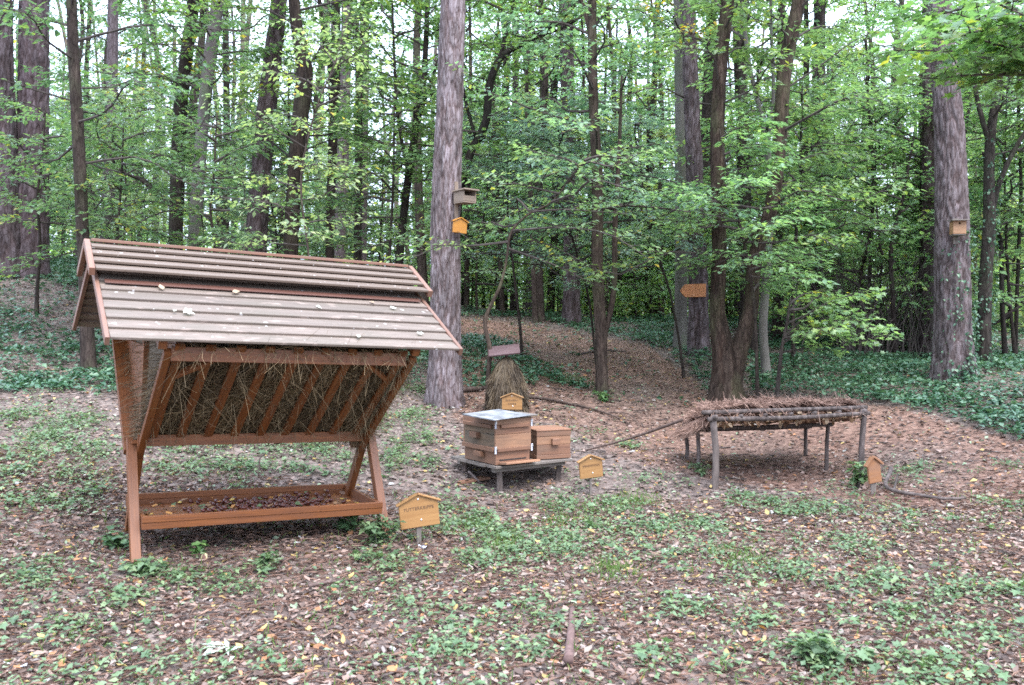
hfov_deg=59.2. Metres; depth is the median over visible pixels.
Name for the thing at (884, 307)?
sapling
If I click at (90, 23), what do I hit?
woodland tree
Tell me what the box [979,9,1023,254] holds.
woodland tree
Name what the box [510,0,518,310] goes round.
pine tree
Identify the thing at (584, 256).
sapling
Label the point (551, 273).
woodland tree
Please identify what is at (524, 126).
woodland tree
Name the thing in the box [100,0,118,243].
pine tree
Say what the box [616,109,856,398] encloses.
broadleaf tree
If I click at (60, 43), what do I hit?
sky
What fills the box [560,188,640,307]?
sapling
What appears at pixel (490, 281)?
sapling
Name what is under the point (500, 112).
woodland tree
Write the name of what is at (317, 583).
stick
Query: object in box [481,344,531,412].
straw rick
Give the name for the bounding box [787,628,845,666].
weed plant
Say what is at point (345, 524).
weed plant
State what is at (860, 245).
sapling
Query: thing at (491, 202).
broadleaf tree
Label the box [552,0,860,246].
woodland tree
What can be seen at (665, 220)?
sapling
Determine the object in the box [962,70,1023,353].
broadleaf tree
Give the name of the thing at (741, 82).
woodland tree
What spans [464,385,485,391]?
fallen branch
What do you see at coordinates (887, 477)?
fallen branch
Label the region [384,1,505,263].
woodland tree
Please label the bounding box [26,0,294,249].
broadleaf tree
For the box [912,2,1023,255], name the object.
woodland tree
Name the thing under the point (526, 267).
sapling
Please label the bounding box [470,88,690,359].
broadleaf tree
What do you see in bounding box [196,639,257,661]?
withered leaf spray
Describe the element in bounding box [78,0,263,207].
woodland tree
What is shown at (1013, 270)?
sapling
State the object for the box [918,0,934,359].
pine tree
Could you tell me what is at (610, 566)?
grass
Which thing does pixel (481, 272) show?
sapling
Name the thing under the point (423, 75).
broadleaf tree
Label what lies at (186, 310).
fallen leaf
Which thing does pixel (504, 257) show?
sapling
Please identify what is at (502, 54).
broadleaf tree
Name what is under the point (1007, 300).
sapling
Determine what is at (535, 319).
tree
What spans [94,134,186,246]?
sapling
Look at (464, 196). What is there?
nest box
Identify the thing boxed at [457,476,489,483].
loose board
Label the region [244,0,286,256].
pine tree
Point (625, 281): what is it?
sapling
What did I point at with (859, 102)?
woodland tree
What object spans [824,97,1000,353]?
sapling
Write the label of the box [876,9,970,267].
woodland tree
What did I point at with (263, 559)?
weed plant
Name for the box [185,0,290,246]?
woodland tree
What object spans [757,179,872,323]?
sapling
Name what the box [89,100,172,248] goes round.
sapling
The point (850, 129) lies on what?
woodland tree
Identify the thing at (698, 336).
pine tree
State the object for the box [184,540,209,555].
weed plant
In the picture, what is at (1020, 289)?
sapling
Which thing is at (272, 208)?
sapling
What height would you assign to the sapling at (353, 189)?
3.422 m
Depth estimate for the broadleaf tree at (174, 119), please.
12.66 m
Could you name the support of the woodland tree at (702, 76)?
on the ground at (760, 449)
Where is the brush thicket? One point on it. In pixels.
(910, 337)
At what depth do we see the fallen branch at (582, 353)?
15.40 m
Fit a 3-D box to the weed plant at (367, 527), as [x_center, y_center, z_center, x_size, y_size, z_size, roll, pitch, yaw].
[-0.956,1.334,6.384,0.330,0.244,0.273,1,1,36]
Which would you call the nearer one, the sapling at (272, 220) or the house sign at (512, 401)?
the house sign at (512, 401)
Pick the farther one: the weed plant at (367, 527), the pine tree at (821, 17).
the pine tree at (821, 17)
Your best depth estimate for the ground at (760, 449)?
8.42 m
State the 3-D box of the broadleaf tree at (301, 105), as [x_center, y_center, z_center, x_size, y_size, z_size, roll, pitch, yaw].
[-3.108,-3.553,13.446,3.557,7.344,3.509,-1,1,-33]
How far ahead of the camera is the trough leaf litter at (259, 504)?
6.43 m
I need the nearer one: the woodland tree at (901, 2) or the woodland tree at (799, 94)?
the woodland tree at (901, 2)
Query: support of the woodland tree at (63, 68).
on the ground at (760, 449)
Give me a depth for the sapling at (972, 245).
22.19 m
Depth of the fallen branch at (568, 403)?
11.46 m
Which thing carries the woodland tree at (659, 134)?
on the ground at (760, 449)
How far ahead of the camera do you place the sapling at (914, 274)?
19.16 m
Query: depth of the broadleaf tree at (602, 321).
12.21 m
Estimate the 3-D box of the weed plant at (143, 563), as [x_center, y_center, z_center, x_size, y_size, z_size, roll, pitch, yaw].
[-2.259,1.381,5.492,0.314,0.125,0.157,0,1,0]
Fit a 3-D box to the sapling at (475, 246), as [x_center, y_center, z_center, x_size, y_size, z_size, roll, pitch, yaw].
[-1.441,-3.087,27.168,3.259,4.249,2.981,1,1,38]
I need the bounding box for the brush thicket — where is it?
[729,227,996,360]
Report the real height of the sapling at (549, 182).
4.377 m
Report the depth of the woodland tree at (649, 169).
24.66 m
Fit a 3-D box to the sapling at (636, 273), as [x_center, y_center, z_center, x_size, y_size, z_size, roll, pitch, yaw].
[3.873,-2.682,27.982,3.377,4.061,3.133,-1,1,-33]
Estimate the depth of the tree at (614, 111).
21.47 m
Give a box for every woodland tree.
[13,0,134,257]
[13,1,71,215]
[13,5,89,189]
[16,0,213,211]
[49,47,97,253]
[50,0,171,237]
[69,0,203,240]
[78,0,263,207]
[92,0,244,243]
[124,0,319,247]
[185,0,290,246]
[230,0,386,260]
[230,14,324,257]
[303,0,551,305]
[350,21,432,265]
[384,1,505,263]
[385,1,523,304]
[407,0,584,309]
[462,0,610,321]
[462,0,628,312]
[463,4,560,299]
[463,63,507,297]
[502,81,548,282]
[505,7,587,258]
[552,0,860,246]
[560,0,733,316]
[575,0,674,315]
[576,33,622,192]
[585,0,927,350]
[597,0,864,287]
[617,95,666,312]
[624,91,674,170]
[641,46,733,272]
[642,42,726,282]
[653,0,915,339]
[726,0,913,325]
[748,75,798,220]
[752,3,845,301]
[784,29,907,273]
[784,65,839,268]
[789,12,895,312]
[798,19,914,306]
[809,0,1023,244]
[810,0,1014,320]
[815,0,1023,276]
[825,51,893,272]
[830,0,921,303]
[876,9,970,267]
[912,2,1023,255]
[968,4,1023,209]
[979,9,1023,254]
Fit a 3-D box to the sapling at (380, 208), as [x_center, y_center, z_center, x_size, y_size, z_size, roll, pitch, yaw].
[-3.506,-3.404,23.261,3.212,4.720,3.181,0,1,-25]
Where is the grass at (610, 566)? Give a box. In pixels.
[0,438,1023,684]
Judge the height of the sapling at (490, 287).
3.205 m
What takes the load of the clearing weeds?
on the ground at (760, 449)
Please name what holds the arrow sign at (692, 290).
attached to the pine tree at (698, 336)
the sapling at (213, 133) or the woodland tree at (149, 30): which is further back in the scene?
the woodland tree at (149, 30)
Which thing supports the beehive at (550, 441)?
on the hive stand
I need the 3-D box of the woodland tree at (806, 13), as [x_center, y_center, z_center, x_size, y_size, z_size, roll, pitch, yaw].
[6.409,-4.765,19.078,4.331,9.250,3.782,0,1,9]
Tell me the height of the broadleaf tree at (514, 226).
3.534 m
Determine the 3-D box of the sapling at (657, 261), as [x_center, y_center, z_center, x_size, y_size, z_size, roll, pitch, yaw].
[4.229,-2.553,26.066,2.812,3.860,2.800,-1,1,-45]
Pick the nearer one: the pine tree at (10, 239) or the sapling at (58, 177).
the pine tree at (10, 239)
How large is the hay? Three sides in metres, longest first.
2.124 x 2.078 x 1.186 m
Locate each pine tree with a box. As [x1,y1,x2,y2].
[0,0,20,278]
[16,0,51,278]
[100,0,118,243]
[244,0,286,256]
[334,1,350,262]
[362,8,368,264]
[423,0,465,408]
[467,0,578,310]
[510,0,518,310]
[559,0,581,324]
[680,0,710,356]
[733,15,747,316]
[804,0,825,326]
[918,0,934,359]
[926,0,981,382]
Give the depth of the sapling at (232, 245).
24.06 m
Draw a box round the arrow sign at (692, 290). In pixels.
[680,284,705,296]
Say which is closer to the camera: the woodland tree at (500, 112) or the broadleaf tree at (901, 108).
the broadleaf tree at (901, 108)
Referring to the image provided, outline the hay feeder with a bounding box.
[72,238,462,564]
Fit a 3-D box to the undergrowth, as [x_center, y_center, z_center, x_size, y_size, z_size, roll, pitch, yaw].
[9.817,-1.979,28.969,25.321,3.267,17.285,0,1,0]
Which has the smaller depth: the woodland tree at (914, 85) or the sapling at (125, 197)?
the sapling at (125, 197)
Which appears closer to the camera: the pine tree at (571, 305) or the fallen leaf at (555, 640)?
the fallen leaf at (555, 640)
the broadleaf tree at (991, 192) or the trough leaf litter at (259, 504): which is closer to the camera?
the trough leaf litter at (259, 504)
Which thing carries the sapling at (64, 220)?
on the ground at (760, 449)
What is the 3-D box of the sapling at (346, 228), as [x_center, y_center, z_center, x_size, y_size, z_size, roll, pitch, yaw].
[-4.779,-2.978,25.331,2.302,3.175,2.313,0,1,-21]
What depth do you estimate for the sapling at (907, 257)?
16.07 m
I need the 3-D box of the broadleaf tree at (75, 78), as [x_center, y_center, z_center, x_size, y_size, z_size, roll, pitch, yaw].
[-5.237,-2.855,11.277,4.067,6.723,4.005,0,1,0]
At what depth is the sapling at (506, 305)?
27.44 m
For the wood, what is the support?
on the ground at (760, 449)
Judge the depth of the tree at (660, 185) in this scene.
22.22 m
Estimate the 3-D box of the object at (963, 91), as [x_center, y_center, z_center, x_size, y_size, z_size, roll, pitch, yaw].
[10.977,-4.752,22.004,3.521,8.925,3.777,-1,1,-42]
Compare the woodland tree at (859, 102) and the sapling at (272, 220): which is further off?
the woodland tree at (859, 102)
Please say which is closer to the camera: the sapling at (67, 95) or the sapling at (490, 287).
the sapling at (67, 95)
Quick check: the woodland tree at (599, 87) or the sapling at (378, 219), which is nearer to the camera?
the sapling at (378, 219)
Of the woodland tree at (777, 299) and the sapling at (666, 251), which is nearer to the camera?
the woodland tree at (777, 299)
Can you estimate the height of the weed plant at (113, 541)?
0.166 m
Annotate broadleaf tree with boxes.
[0,0,260,374]
[0,93,154,313]
[0,103,222,344]
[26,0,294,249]
[73,103,333,258]
[116,0,314,250]
[179,0,436,258]
[183,2,406,264]
[231,0,429,261]
[252,0,467,263]
[292,0,553,267]
[302,70,465,266]
[356,0,634,242]
[372,139,684,409]
[409,0,757,395]
[432,105,611,354]
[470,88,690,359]
[527,0,942,401]
[545,108,770,378]
[601,0,788,348]
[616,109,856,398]
[636,0,890,382]
[684,67,930,365]
[757,13,931,348]
[772,286,904,396]
[820,128,933,353]
[844,0,1023,361]
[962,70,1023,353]
[967,152,1023,353]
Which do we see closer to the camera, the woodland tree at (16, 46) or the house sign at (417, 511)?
the house sign at (417, 511)
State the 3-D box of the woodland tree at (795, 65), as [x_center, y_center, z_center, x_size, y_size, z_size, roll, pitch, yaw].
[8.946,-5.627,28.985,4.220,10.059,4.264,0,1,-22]
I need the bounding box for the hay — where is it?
[103,324,435,468]
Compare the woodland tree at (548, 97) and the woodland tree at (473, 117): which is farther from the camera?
the woodland tree at (473, 117)
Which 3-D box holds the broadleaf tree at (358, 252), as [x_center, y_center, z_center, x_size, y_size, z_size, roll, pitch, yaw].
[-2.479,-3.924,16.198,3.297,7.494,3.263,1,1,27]
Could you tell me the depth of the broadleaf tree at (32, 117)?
13.56 m
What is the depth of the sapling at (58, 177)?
22.72 m
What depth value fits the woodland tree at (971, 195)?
16.97 m
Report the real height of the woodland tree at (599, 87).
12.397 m
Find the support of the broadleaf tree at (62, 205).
on the ground at (760, 449)
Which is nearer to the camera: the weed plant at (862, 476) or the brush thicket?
the weed plant at (862, 476)
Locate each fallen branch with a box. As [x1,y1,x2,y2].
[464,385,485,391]
[528,395,639,424]
[581,350,626,354]
[883,466,966,499]
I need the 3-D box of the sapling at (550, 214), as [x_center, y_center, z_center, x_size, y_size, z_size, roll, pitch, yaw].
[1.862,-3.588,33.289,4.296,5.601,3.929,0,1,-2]
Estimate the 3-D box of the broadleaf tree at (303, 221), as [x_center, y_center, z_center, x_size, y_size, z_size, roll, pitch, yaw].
[-2.382,-1.484,10.315,2.029,4.659,2.586,1,1,40]
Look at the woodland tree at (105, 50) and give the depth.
23.19 m
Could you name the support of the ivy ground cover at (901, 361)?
on the ground at (760, 449)
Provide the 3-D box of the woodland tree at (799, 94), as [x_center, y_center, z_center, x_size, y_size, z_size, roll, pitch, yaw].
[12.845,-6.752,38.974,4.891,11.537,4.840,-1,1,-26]
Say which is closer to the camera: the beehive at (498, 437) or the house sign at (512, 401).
the beehive at (498, 437)
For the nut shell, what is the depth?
5.84 m
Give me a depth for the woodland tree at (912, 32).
36.08 m
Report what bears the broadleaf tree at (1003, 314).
on the ground at (760, 449)
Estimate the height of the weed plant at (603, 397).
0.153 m
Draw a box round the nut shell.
[201,553,207,561]
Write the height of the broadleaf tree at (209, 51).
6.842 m
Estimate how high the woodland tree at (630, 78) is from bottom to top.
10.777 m
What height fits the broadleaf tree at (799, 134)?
4.851 m
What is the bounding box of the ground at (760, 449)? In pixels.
[0,261,1023,684]
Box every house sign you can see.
[396,492,440,543]
[451,217,468,233]
[500,393,523,411]
[577,454,604,494]
[863,456,883,495]
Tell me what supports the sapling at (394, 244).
on the ground at (760, 449)
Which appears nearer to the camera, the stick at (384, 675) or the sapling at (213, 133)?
the stick at (384, 675)
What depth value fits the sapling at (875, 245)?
21.78 m
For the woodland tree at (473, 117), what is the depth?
39.59 m
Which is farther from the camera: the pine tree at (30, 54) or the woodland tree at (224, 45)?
the woodland tree at (224, 45)
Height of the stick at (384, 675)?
0.024 m
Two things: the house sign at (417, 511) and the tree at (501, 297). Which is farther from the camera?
the tree at (501, 297)
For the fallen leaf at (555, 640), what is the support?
on the ground at (760, 449)
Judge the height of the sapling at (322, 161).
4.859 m
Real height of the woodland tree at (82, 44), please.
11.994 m
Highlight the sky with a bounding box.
[12,0,1023,298]
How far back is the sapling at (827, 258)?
23.98 m
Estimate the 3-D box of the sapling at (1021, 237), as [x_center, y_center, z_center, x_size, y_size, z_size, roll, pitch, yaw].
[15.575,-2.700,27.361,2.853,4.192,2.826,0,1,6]
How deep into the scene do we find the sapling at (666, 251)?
25.06 m
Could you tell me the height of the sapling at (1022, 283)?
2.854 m
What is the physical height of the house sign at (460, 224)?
0.203 m
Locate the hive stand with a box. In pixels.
[450,455,571,493]
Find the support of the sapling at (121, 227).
on the ground at (760, 449)
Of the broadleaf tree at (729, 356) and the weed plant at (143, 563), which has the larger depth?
the broadleaf tree at (729, 356)
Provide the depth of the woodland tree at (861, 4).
20.65 m
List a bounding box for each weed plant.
[96,525,128,550]
[117,558,168,578]
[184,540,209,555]
[254,551,279,574]
[335,515,364,530]
[358,513,406,543]
[594,391,610,401]
[689,462,710,476]
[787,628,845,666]
[844,459,867,488]
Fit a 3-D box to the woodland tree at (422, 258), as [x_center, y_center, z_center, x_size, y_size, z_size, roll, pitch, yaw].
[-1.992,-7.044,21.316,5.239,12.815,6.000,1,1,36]
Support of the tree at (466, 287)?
on the ground at (760, 449)
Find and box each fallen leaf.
[183,308,194,313]
[546,634,561,644]
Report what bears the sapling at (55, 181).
on the ground at (760, 449)
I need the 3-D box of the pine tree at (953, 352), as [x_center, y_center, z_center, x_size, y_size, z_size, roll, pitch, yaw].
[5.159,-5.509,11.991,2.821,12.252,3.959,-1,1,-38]
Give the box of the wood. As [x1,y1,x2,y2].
[14,0,1023,314]
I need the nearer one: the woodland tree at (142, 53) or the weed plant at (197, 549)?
the weed plant at (197, 549)
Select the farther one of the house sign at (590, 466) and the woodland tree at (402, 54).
the woodland tree at (402, 54)
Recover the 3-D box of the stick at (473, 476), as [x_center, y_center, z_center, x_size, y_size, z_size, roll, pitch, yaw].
[-0.354,1.277,8.544,0.157,0.118,0.024,1,1,35]
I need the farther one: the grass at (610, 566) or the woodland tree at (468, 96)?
the woodland tree at (468, 96)
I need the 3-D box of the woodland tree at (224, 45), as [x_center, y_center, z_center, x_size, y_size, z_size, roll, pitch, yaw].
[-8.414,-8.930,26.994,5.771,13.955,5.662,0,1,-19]
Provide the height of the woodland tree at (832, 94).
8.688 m
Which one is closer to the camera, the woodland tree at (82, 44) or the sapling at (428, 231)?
the sapling at (428, 231)
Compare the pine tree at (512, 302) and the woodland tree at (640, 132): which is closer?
the pine tree at (512, 302)
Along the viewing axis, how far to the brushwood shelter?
8.72 m
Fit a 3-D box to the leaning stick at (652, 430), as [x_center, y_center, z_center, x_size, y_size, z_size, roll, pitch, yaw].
[1.226,0.945,9.166,1.131,0.422,0.116,1,1,34]
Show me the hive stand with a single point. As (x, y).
(558, 463)
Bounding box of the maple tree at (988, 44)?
[865,0,1023,102]
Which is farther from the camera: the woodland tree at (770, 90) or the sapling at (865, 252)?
the woodland tree at (770, 90)
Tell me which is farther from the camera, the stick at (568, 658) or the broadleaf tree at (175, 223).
the broadleaf tree at (175, 223)
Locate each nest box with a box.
[452,181,479,218]
[947,218,969,243]
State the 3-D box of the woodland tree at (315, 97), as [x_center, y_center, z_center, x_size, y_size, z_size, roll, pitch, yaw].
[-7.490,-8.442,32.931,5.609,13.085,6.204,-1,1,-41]
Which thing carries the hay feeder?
on the ground at (760, 449)
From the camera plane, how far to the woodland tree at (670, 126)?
40.27 m
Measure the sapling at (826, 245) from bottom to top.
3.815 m
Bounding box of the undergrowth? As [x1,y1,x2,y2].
[460,225,1023,330]
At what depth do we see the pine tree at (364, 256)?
18.86 m
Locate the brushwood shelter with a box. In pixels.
[671,390,871,489]
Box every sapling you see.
[15,92,89,256]
[49,66,191,247]
[49,78,147,243]
[49,82,167,249]
[49,134,75,242]
[49,143,98,254]
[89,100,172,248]
[89,178,140,245]
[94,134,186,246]
[163,98,278,252]
[183,146,270,253]
[204,101,340,257]
[210,35,394,262]
[220,111,325,257]
[284,140,396,265]
[298,161,376,259]
[300,126,413,266]
[308,184,383,261]
[312,118,431,281]
[368,204,430,285]
[388,127,528,286]
[388,157,491,302]
[410,153,523,304]
[416,102,552,314]
[425,178,521,305]
[460,205,521,307]
[461,177,549,296]
[462,124,581,309]
[472,225,524,304]
[507,197,593,316]
[520,170,587,301]
[544,179,639,293]
[544,180,637,314]
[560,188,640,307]
[579,166,673,315]
[585,197,673,313]
[589,194,674,316]
[622,180,709,316]
[622,187,674,307]
[630,140,735,301]
[632,190,709,309]
[637,180,727,302]
[644,122,764,319]
[656,91,822,326]
[708,152,826,314]
[757,83,972,351]
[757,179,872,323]
[760,169,867,314]
[770,179,875,302]
[823,199,902,310]
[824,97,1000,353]
[824,129,919,314]
[859,191,918,312]
[874,200,999,318]
[878,130,1023,347]
[895,177,1012,299]
[910,70,1023,354]
[966,124,1023,327]
[968,170,1023,305]
[970,226,1023,313]
[993,225,1023,315]
[995,200,1023,331]
[997,186,1023,307]
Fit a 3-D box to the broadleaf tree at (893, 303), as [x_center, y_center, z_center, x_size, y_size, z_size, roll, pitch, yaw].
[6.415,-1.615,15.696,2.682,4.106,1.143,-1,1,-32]
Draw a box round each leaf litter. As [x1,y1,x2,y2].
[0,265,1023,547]
[0,459,1023,684]
[143,489,358,514]
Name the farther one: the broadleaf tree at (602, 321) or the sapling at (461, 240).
the sapling at (461, 240)
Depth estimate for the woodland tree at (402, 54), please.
38.62 m
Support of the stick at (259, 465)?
on the ground at (760, 449)
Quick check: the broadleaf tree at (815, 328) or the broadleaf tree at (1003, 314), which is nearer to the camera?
the broadleaf tree at (815, 328)
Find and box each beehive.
[462,409,539,464]
[529,425,570,458]
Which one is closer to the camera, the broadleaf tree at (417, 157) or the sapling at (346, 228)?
the broadleaf tree at (417, 157)
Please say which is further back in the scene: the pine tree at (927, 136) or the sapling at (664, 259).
the sapling at (664, 259)
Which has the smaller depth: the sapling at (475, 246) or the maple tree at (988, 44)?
the maple tree at (988, 44)
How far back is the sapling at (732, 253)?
22.20 m
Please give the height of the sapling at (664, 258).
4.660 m
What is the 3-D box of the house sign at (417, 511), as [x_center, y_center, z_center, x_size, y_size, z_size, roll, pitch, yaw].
[-0.676,1.318,6.489,0.324,0.472,0.048,0,1,-16]
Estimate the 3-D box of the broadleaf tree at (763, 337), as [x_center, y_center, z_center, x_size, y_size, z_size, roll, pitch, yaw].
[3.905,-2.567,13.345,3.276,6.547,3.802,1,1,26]
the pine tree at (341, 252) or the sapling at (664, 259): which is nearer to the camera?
the pine tree at (341, 252)
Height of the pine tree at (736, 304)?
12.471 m
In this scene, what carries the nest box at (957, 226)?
attached to the pine tree at (953, 352)
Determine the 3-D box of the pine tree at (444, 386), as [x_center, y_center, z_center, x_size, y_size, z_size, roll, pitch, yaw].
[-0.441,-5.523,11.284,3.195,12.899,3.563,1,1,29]
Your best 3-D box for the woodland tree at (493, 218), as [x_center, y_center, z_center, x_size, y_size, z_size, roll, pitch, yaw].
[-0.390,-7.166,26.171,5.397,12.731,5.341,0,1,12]
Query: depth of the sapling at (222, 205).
21.54 m
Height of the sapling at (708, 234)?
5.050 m
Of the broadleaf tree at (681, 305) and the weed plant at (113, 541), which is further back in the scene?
the broadleaf tree at (681, 305)
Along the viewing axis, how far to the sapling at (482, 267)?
28.70 m
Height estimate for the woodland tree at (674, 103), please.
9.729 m
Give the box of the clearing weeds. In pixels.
[0,370,1023,684]
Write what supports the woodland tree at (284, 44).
on the ground at (760, 449)
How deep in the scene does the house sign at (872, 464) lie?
7.96 m
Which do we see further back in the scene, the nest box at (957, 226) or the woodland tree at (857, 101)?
the woodland tree at (857, 101)
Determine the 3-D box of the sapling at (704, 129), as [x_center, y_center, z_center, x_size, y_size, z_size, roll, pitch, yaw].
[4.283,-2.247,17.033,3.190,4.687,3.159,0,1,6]
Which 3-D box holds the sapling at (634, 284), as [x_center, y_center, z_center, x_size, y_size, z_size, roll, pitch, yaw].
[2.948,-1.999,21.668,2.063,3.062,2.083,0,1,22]
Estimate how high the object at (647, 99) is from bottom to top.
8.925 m
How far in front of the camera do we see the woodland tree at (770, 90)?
39.48 m
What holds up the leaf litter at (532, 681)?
on the ground at (760, 449)
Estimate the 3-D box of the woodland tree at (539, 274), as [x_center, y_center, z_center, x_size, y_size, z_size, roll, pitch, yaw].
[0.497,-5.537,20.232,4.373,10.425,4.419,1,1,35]
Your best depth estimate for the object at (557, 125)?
28.82 m
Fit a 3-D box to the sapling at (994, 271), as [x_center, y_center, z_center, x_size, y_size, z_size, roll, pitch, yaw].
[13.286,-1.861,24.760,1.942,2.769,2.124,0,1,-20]
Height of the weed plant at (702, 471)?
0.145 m
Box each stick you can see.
[258,454,263,475]
[308,579,344,587]
[380,662,414,677]
[468,471,481,483]
[563,606,574,664]
[582,418,682,451]
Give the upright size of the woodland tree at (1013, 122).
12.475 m
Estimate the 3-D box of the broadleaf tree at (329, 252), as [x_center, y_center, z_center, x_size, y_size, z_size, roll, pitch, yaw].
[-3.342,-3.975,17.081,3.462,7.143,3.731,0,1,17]
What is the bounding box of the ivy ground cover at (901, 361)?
[0,253,1023,440]
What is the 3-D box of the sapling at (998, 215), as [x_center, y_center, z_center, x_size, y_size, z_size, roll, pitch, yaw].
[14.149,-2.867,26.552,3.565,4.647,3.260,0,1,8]
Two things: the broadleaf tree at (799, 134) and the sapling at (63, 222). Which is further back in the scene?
the sapling at (63, 222)

